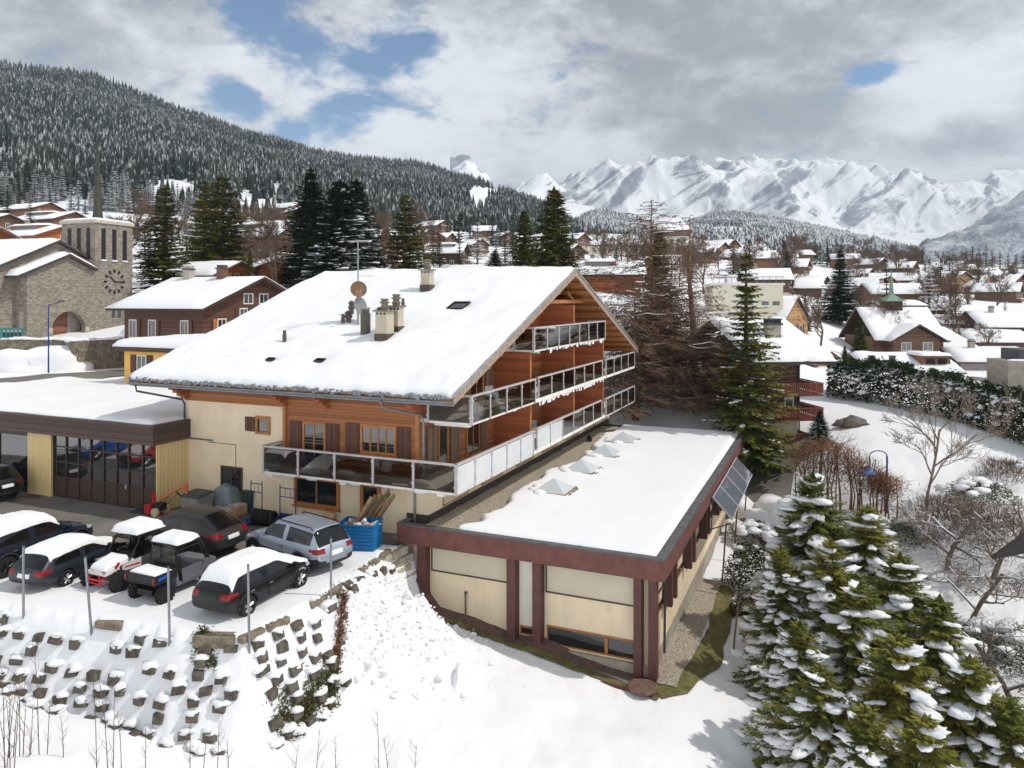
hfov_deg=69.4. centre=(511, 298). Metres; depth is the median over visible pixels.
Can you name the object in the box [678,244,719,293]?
bare tree
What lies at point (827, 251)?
fir tree
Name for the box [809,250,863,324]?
spruce tree
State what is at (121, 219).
bare tree
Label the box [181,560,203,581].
door
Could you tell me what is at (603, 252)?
fir tree
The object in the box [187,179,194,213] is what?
fir tree
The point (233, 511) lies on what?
wooden crate
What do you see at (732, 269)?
fir tree
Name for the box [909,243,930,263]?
bare tree
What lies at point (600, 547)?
flat annex
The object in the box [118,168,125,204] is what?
fir tree
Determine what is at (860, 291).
bare tree
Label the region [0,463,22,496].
black suv
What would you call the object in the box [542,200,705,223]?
snow slope
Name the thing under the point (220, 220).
spruce tree
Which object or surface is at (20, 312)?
side door
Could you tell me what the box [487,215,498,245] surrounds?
fir tree
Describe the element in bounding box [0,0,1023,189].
sky
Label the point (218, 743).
dry stem
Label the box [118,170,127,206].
fir tree
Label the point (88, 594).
steel post
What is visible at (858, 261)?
bare tree
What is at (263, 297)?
window
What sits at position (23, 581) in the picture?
steel post
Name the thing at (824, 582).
spruce tree
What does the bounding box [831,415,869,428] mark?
boulder
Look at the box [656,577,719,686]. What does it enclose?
gravel bed
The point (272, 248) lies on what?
bare tree
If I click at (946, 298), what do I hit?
chalet
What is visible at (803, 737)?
spruce tree
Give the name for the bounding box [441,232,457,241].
chalet
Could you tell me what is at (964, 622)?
shrub
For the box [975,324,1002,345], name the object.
bare tree
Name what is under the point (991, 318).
chalet
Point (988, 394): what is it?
evergreen hedge
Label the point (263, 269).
chalet
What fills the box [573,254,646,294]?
chalet
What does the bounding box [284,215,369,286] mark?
spruce tree
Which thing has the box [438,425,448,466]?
balcony door
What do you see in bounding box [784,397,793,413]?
window
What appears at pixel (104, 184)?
fir tree
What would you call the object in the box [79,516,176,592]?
red white buggy
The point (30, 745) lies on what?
dry stem
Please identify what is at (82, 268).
stone church
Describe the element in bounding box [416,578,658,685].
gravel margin
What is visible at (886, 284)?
fir tree
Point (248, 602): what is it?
steel post
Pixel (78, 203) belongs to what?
fir tree
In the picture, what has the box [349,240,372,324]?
antenna mast
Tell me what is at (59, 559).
charcoal estate car
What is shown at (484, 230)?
chalet
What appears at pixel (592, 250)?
cream hotel
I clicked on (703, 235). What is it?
bare tree
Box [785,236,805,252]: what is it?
bare tree
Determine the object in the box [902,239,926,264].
bare tree
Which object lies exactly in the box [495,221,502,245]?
fir tree
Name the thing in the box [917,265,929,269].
chalet
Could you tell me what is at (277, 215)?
bare tree
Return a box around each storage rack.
[240,480,262,525]
[279,485,295,518]
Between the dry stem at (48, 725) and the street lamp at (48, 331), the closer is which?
the dry stem at (48, 725)
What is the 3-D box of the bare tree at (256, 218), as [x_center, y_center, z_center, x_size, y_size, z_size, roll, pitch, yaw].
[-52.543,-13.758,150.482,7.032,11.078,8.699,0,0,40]
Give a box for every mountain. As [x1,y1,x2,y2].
[450,153,1023,246]
[919,190,1023,266]
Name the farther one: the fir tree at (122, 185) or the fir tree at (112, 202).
the fir tree at (122, 185)
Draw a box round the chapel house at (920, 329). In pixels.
[838,270,976,351]
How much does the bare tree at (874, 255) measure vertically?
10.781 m
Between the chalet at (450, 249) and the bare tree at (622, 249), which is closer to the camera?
the chalet at (450, 249)
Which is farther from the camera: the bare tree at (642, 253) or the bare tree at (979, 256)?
the bare tree at (979, 256)
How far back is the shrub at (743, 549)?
35.77 m
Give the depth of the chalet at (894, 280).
196.12 m
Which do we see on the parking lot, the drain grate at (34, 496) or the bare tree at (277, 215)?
the drain grate at (34, 496)
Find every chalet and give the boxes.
[0,200,66,216]
[0,213,23,229]
[0,226,22,238]
[9,220,61,239]
[18,209,87,224]
[105,265,286,338]
[127,259,638,544]
[171,261,260,276]
[219,217,296,262]
[251,249,299,284]
[270,201,299,210]
[370,229,400,261]
[410,229,446,250]
[420,241,472,264]
[421,219,452,232]
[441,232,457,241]
[445,264,486,267]
[464,237,490,256]
[471,224,497,241]
[488,230,516,247]
[515,237,570,266]
[566,233,591,253]
[569,244,587,260]
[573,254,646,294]
[591,238,611,243]
[692,244,718,263]
[695,242,731,255]
[710,238,741,248]
[720,246,760,259]
[724,275,740,282]
[729,250,780,270]
[737,264,794,295]
[772,296,809,334]
[778,258,812,274]
[789,277,826,296]
[792,250,815,265]
[797,272,829,283]
[808,349,841,366]
[822,275,889,296]
[827,251,860,268]
[841,266,875,277]
[852,278,930,306]
[853,256,888,272]
[862,273,899,282]
[863,270,917,282]
[865,294,927,306]
[885,260,919,272]
[887,257,908,261]
[908,271,966,292]
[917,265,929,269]
[925,291,971,304]
[930,303,953,313]
[931,261,964,264]
[933,309,964,327]
[937,299,1003,314]
[940,339,1023,369]
[941,262,976,272]
[944,271,974,293]
[952,322,1023,346]
[959,306,1023,331]
[962,275,997,294]
[970,279,1023,302]
[974,265,1000,273]
[977,273,1023,295]
[978,268,1007,274]
[994,262,1023,270]
[1013,266,1023,273]
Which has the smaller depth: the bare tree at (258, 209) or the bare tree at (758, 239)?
the bare tree at (258, 209)
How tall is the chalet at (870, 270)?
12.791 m
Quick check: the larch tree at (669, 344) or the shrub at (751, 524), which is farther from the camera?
the larch tree at (669, 344)
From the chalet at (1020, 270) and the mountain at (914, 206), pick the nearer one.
the chalet at (1020, 270)
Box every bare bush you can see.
[883,490,1005,558]
[923,498,1023,567]
[969,453,1023,485]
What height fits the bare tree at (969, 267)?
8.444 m
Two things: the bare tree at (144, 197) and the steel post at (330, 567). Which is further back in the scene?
the bare tree at (144, 197)
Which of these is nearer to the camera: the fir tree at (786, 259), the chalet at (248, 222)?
the chalet at (248, 222)
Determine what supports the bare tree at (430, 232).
on the snow ground at (554, 715)
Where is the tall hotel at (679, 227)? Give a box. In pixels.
[655,219,692,253]
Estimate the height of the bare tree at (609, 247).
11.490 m
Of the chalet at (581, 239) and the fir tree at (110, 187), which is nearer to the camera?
the fir tree at (110, 187)
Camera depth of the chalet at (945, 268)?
276.28 m
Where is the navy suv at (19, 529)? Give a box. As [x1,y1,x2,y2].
[0,510,92,578]
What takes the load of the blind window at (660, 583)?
in the flat annex
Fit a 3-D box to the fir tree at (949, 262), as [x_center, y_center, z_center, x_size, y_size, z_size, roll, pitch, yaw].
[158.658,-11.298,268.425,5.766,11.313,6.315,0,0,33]
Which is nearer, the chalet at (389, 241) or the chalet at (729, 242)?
the chalet at (389, 241)
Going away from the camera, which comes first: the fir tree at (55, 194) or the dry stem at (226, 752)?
the dry stem at (226, 752)
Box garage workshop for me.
[0,376,190,511]
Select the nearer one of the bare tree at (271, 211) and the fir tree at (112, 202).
the bare tree at (271, 211)
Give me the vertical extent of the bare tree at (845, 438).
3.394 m
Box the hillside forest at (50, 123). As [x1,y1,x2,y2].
[0,59,600,235]
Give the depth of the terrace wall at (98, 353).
59.13 m
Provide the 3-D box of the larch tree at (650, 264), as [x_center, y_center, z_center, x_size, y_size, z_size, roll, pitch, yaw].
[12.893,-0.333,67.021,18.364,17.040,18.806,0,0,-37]
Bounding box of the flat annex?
[396,423,751,696]
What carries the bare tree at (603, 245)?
on the snow ground at (554, 715)
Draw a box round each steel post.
[22,545,24,619]
[84,556,92,635]
[167,566,170,646]
[247,564,250,653]
[330,537,331,598]
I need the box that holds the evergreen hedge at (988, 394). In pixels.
[825,355,1023,443]
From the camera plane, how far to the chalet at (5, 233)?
83.35 m
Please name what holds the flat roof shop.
on the snow ground at (554, 715)
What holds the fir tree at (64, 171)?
on the hill at (478, 192)
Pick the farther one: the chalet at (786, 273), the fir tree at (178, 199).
the fir tree at (178, 199)
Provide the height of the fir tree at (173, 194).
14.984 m
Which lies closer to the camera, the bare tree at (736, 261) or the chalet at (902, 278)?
the bare tree at (736, 261)
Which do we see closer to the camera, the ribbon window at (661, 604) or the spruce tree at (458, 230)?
the ribbon window at (661, 604)
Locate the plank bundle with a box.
[356,489,394,521]
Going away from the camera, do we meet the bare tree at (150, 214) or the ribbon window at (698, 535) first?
the ribbon window at (698, 535)
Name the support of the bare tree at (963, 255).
on the snow ground at (554, 715)
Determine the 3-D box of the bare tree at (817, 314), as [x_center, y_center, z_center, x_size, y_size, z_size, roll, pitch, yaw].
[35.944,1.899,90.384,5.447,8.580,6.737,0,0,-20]
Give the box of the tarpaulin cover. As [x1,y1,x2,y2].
[212,482,241,507]
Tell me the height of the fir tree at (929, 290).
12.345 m
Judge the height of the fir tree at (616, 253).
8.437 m
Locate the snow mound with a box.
[0,751,94,767]
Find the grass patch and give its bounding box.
[437,614,659,699]
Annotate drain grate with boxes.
[21,494,44,498]
[129,509,145,514]
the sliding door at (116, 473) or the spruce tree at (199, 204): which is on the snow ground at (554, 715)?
the spruce tree at (199, 204)
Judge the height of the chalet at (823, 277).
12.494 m
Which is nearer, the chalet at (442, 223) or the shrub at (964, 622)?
the shrub at (964, 622)
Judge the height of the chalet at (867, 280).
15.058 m
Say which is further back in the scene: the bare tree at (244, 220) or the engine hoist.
the bare tree at (244, 220)
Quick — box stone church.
[0,140,134,337]
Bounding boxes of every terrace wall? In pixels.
[0,336,57,349]
[51,336,124,368]
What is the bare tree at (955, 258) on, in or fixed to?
on the snow ground at (554, 715)
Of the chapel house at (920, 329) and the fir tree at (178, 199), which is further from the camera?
the fir tree at (178, 199)
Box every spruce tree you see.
[0,190,16,216]
[20,199,35,223]
[132,185,192,294]
[171,180,228,262]
[172,174,273,264]
[244,251,254,275]
[269,167,346,283]
[274,179,390,278]
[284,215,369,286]
[347,178,391,267]
[375,194,438,268]
[452,213,472,261]
[465,219,485,264]
[483,250,505,266]
[499,229,512,265]
[503,210,536,265]
[520,186,610,310]
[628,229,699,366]
[700,251,801,475]
[727,545,813,694]
[731,620,835,767]
[734,470,908,637]
[738,663,853,767]
[766,539,877,678]
[795,503,918,602]
[801,411,835,446]
[803,295,814,331]
[806,551,956,653]
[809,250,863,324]
[814,579,910,722]
[814,631,978,767]
[824,703,900,767]
[840,346,850,359]
[848,321,872,352]
[878,710,968,767]
[882,256,887,272]
[897,594,979,683]
[927,652,1023,767]
[965,697,1023,767]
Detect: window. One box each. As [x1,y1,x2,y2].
[0,430,27,491]
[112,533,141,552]
[129,319,135,337]
[135,531,163,557]
[136,355,145,369]
[148,320,155,336]
[152,544,174,562]
[180,320,187,333]
[196,580,229,593]
[217,318,226,327]
[220,465,242,493]
[235,308,250,317]
[242,560,288,585]
[243,293,252,303]
[255,416,269,434]
[259,293,267,303]
[292,477,340,511]
[302,421,325,453]
[358,423,396,457]
[431,547,505,582]
[520,625,531,635]
[545,565,632,606]
[547,625,632,660]
[659,582,662,591]
[659,587,663,612]
[678,551,683,577]
[696,523,699,543]
[740,294,752,304]
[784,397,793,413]
[797,325,803,332]
[901,342,910,350]
[923,342,932,350]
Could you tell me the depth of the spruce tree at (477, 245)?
149.86 m
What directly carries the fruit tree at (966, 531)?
on the snow ground at (554, 715)
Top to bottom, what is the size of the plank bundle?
2.208 m
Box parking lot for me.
[0,491,398,581]
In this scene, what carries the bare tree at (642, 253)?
on the snow ground at (554, 715)
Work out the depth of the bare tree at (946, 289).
160.64 m
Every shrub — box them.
[720,540,770,594]
[725,517,774,543]
[726,593,757,618]
[849,515,933,551]
[933,476,1022,508]
[951,612,1023,679]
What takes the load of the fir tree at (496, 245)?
on the snow ground at (554, 715)
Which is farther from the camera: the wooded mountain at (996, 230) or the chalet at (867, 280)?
the wooded mountain at (996, 230)
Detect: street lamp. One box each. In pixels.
[48,300,64,372]
[862,450,887,513]
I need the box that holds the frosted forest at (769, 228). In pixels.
[683,206,945,264]
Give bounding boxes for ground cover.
[189,623,218,670]
[262,652,342,744]
[330,588,350,671]
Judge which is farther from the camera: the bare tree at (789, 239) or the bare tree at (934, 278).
the bare tree at (789, 239)
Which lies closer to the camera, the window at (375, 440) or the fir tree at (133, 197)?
the window at (375, 440)
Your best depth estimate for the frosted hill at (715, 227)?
1035.01 m
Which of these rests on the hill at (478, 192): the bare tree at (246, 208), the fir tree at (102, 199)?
the fir tree at (102, 199)
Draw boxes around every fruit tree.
[896,491,1015,588]
[922,561,1023,617]
[942,496,1023,579]
[956,619,1023,702]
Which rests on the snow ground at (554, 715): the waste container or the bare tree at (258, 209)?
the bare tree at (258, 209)
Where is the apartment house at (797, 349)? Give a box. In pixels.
[678,316,836,447]
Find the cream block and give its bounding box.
[703,276,784,316]
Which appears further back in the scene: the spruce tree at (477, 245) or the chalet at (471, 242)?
the chalet at (471, 242)
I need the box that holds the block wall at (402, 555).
[383,535,416,578]
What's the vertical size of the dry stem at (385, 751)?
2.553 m
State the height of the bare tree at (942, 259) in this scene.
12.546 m
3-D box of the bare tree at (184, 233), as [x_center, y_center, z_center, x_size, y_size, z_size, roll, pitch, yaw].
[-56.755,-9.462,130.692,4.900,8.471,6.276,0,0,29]
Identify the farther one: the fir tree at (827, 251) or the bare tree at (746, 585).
the fir tree at (827, 251)
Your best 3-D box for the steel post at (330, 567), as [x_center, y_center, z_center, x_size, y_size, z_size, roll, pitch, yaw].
[-5.930,9.095,24.244,0.078,2.560,0.078,0,0,-23]
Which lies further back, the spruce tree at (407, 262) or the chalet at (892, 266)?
the chalet at (892, 266)
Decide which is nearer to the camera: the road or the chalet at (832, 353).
the road
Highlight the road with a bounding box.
[0,370,123,382]
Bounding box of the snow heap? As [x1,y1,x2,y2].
[309,547,526,707]
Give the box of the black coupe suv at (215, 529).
[142,504,247,553]
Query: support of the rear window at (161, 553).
in the cargo buggy at (148, 579)
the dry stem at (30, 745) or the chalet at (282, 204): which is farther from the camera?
the chalet at (282, 204)
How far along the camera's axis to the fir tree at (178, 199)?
299.55 m
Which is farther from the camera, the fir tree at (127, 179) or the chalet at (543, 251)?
the fir tree at (127, 179)
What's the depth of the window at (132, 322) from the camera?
59.00 m
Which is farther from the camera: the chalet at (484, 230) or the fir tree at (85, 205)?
the chalet at (484, 230)
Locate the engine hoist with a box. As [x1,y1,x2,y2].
[156,483,187,518]
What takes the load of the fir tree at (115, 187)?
on the hill at (478, 192)
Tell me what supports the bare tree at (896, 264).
on the snow ground at (554, 715)
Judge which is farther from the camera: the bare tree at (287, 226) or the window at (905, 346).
the bare tree at (287, 226)
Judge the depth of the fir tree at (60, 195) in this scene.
298.14 m
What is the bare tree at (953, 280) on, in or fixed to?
on the snow ground at (554, 715)
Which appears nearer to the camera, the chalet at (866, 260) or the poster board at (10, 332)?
the poster board at (10, 332)
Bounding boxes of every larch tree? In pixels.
[578,200,757,386]
[604,280,718,423]
[604,280,731,403]
[621,215,748,397]
[645,319,792,424]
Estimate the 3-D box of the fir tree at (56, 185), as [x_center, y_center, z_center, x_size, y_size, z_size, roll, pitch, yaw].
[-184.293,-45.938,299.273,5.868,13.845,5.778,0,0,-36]
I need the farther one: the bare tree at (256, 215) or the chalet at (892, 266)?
the chalet at (892, 266)
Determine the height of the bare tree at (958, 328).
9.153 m
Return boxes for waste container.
[180,488,213,507]
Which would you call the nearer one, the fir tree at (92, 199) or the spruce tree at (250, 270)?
the spruce tree at (250, 270)
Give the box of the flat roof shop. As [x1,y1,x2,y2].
[112,334,203,382]
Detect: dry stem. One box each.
[0,667,26,767]
[4,671,38,757]
[30,651,42,754]
[44,698,54,753]
[58,715,68,757]
[87,674,118,767]
[97,681,110,767]
[112,715,124,767]
[140,725,152,767]
[183,718,197,762]
[203,730,213,767]
[211,718,224,767]
[220,743,233,767]
[316,730,325,767]
[331,733,340,767]
[371,707,378,767]
[383,735,396,767]
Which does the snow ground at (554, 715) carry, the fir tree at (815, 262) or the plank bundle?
the fir tree at (815, 262)
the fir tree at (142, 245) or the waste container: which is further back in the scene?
the fir tree at (142, 245)
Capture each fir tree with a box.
[0,174,4,204]
[0,177,4,201]
[2,160,9,189]
[2,185,11,206]
[15,171,20,196]
[15,183,22,203]
[20,166,33,200]
[21,162,31,194]
[23,179,30,202]
[28,167,39,202]
[31,186,36,202]
[37,173,48,201]
[45,173,56,202]
[51,170,59,198]
[53,178,59,202]
[56,167,67,199]
[56,171,65,200]
[58,166,69,197]
[65,183,76,210]
[72,179,86,210]
[72,190,81,210]
[81,199,89,213]
[87,184,92,205]
[87,187,93,210]
[101,173,106,196]
[101,186,104,210]
[103,176,118,211]
[103,183,113,211]
[104,175,118,205]
[109,186,116,211]
[110,171,120,210]
[113,177,121,210]
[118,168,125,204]
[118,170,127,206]
[119,172,125,207]
[121,174,131,211]
[122,180,135,213]
[122,184,133,213]
[128,182,137,213]
[136,219,149,253]
[137,173,146,205]
[137,237,159,276]
[144,179,153,212]
[150,175,156,204]
[168,181,177,213]
[175,183,180,210]
[177,189,183,212]
[183,191,191,213]
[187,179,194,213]
[426,235,440,264]
[433,236,446,267]
[434,230,445,261]
[444,215,450,232]
[454,237,464,264]
[464,218,475,238]
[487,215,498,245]
[490,233,500,258]
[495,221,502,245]
[506,212,517,254]
[598,231,609,257]
[613,243,620,260]
[723,237,738,274]
[746,239,755,267]
[783,250,798,292]
[813,240,820,264]
[817,245,822,263]
[818,236,831,265]
[829,238,838,264]
[877,272,889,306]
[919,261,943,310]
[932,260,947,295]
[945,253,951,270]
[948,287,963,326]
[969,245,977,267]
[980,247,990,267]
[985,251,998,267]
[996,254,1002,269]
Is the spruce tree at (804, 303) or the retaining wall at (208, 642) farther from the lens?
the spruce tree at (804, 303)
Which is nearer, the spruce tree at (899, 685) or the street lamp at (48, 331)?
the spruce tree at (899, 685)
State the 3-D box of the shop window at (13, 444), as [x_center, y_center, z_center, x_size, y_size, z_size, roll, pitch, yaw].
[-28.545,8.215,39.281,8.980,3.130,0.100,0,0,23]
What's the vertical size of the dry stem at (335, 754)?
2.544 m
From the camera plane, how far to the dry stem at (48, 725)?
17.95 m
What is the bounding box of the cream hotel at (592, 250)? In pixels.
[590,243,642,256]
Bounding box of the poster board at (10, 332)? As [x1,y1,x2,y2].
[0,328,23,338]
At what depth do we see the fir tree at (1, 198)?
284.04 m
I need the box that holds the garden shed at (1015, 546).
[992,533,1023,558]
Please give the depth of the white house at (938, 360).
82.55 m
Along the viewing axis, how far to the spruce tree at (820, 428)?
50.78 m
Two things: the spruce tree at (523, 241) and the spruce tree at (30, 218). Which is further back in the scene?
the spruce tree at (30, 218)
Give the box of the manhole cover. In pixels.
[627,678,657,695]
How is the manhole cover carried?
on the grass patch
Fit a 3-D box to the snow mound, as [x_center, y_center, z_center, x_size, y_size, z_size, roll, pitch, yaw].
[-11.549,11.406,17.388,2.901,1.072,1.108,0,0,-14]
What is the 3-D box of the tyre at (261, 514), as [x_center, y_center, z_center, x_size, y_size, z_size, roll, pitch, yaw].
[-10.684,9.450,31.970,0.349,0.699,0.700,0,0,9]
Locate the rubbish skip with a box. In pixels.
[339,516,383,551]
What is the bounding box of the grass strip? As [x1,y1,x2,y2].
[656,585,734,697]
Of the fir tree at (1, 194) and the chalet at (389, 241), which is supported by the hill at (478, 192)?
the fir tree at (1, 194)
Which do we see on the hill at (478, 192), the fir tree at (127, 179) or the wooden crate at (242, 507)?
the fir tree at (127, 179)
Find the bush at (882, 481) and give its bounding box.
[778,435,920,518]
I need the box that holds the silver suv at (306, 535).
[245,511,352,569]
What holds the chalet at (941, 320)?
on the snow ground at (554, 715)
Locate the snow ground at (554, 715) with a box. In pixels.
[0,211,1023,767]
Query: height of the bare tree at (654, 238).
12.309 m
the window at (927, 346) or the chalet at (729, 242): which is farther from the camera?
the chalet at (729, 242)
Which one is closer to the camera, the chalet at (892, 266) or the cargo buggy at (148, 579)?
the cargo buggy at (148, 579)
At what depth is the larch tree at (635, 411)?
59.02 m
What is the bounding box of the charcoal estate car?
[8,532,122,586]
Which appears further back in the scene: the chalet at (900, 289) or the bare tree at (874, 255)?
the bare tree at (874, 255)
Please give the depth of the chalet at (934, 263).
329.54 m
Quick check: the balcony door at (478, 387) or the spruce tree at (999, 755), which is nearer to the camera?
the spruce tree at (999, 755)
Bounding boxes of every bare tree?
[108,214,149,248]
[117,197,153,245]
[129,188,153,218]
[141,202,161,236]
[174,212,190,242]
[174,222,201,254]
[185,207,210,227]
[225,223,257,260]
[232,196,257,220]
[233,210,247,221]
[242,208,266,220]
[245,230,293,282]
[246,214,283,255]
[252,205,263,217]
[253,202,285,219]
[253,211,274,218]
[259,208,288,220]
[275,205,303,254]
[371,206,393,261]
[388,196,445,257]
[418,225,440,242]
[575,223,615,257]
[606,236,612,256]
[610,229,633,259]
[613,232,649,259]
[636,218,674,284]
[638,245,654,290]
[665,241,684,272]
[674,247,697,285]
[675,239,696,274]
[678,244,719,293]
[679,238,708,276]
[686,231,714,258]
[694,231,709,246]
[711,252,725,274]
[711,551,768,648]
[727,250,743,270]
[740,241,764,267]
[751,234,770,249]
[765,247,803,294]
[767,251,784,267]
[771,240,803,284]
[773,234,792,249]
[780,232,803,249]
[783,251,801,262]
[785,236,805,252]
[790,233,812,250]
[791,281,835,346]
[808,242,818,252]
[824,427,855,466]
[833,245,855,253]
[846,233,876,260]
[846,253,868,277]
[847,282,868,306]
[854,286,910,331]
[864,249,883,272]
[871,263,889,272]
[873,259,887,269]
[878,377,1023,510]
[882,242,905,259]
[888,252,912,272]
[901,264,917,274]
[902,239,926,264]
[907,272,950,313]
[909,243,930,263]
[924,264,943,281]
[931,291,969,335]
[934,250,957,263]
[934,272,961,297]
[941,281,960,299]
[945,269,965,293]
[945,282,974,304]
[948,252,961,262]
[948,257,969,270]
[951,251,970,260]
[960,262,979,274]
[966,251,1010,282]
[970,250,986,266]
[975,265,1021,305]
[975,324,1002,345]
[1004,261,1023,274]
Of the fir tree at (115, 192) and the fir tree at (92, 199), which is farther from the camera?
the fir tree at (115, 192)
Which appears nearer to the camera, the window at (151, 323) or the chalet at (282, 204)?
the window at (151, 323)
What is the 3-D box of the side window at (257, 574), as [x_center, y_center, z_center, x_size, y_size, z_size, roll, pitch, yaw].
[-7.934,8.632,23.456,0.218,0.424,2.346,0,0,23]
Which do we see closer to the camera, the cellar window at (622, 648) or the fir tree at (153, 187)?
the cellar window at (622, 648)
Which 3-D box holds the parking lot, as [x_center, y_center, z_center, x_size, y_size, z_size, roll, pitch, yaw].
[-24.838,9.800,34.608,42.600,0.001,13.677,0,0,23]
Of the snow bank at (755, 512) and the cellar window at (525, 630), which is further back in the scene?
the snow bank at (755, 512)
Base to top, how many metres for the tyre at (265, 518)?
0.699 m
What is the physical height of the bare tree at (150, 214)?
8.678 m
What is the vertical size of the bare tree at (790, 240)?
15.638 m
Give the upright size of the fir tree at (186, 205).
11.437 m
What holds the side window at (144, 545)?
in the red white buggy at (117, 562)
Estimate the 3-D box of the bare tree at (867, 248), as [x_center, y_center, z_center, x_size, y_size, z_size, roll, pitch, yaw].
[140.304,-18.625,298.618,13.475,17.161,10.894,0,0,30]
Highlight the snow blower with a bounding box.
[143,491,177,516]
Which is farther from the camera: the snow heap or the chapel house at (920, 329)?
the chapel house at (920, 329)
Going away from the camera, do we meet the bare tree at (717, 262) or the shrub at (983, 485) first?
the shrub at (983, 485)
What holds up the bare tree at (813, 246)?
on the snow ground at (554, 715)
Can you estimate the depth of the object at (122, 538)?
26.09 m
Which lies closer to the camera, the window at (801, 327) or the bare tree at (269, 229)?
the window at (801, 327)
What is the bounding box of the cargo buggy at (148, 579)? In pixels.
[124,529,215,604]
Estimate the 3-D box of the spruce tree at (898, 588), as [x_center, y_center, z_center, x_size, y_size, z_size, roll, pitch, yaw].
[13.156,11.974,25.519,6.220,6.613,6.280,0,0,-33]
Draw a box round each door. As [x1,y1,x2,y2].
[19,311,22,327]
[52,312,66,334]
[53,435,155,508]
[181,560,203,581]
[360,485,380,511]
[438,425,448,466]
[466,423,479,457]
[469,374,483,397]
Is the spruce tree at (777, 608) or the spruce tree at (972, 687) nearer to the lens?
the spruce tree at (972, 687)
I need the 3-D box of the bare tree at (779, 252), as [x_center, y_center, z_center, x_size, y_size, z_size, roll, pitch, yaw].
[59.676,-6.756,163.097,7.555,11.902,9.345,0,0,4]
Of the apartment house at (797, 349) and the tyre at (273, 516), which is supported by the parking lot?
the tyre at (273, 516)
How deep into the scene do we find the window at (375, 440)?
31.12 m
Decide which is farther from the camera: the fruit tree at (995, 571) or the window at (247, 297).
the window at (247, 297)
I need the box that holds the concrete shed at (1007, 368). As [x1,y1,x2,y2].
[987,347,1023,386]
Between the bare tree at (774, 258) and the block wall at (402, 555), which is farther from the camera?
the bare tree at (774, 258)
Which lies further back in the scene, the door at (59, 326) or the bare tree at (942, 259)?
the bare tree at (942, 259)
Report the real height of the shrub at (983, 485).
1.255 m
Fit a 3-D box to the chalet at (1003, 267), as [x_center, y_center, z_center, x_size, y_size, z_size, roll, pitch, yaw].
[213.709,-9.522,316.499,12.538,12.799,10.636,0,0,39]
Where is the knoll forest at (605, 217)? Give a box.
[577,207,699,237]
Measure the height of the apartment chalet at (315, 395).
15.999 m
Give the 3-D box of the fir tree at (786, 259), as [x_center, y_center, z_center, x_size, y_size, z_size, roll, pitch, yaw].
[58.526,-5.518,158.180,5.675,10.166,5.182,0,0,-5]
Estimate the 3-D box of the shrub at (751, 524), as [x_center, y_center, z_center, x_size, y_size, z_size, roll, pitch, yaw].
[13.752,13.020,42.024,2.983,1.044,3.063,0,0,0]
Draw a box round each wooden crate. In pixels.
[216,506,237,517]
[226,502,247,516]
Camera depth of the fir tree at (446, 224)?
299.86 m
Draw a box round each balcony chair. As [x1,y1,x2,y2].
[485,385,492,394]
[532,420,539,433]
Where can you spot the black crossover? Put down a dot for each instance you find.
(221, 586)
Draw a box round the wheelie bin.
[240,490,253,511]
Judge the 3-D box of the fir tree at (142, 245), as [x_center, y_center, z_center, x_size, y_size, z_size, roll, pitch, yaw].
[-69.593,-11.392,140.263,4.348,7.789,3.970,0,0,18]
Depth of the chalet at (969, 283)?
215.69 m
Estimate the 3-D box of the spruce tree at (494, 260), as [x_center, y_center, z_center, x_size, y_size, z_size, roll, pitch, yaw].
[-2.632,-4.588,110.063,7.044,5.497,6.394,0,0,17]
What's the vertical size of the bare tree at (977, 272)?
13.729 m
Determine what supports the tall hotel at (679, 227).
on the snow ground at (554, 715)
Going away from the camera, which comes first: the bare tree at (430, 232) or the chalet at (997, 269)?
the bare tree at (430, 232)
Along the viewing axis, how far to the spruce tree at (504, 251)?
179.88 m
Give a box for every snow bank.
[0,345,93,372]
[728,495,778,542]
[754,494,791,525]
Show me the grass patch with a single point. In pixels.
(536, 651)
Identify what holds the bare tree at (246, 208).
on the snow ground at (554, 715)
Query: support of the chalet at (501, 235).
on the snow ground at (554, 715)
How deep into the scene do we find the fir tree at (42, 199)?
284.62 m
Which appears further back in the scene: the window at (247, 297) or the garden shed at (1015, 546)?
the window at (247, 297)
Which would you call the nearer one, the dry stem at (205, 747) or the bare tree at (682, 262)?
the dry stem at (205, 747)
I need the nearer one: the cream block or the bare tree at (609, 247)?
the cream block
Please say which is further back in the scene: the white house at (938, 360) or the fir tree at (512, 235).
the fir tree at (512, 235)
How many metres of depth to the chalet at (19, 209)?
213.34 m
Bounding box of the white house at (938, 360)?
[848,351,966,374]
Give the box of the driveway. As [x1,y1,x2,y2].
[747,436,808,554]
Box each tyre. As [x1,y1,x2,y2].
[250,508,257,524]
[254,509,262,524]
[259,509,266,525]
[263,510,271,525]
[268,511,278,524]
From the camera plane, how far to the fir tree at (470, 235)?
279.89 m
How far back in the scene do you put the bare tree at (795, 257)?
224.35 m
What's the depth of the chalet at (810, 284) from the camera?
161.12 m
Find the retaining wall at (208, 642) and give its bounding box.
[0,549,395,756]
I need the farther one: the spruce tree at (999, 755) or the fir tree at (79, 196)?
the fir tree at (79, 196)
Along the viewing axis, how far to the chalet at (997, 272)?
253.27 m
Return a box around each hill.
[0,80,496,213]
[713,225,776,236]
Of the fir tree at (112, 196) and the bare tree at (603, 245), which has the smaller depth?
the bare tree at (603, 245)
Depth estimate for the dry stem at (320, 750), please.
16.54 m
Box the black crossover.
[192,547,310,616]
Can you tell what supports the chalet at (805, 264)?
on the snow ground at (554, 715)

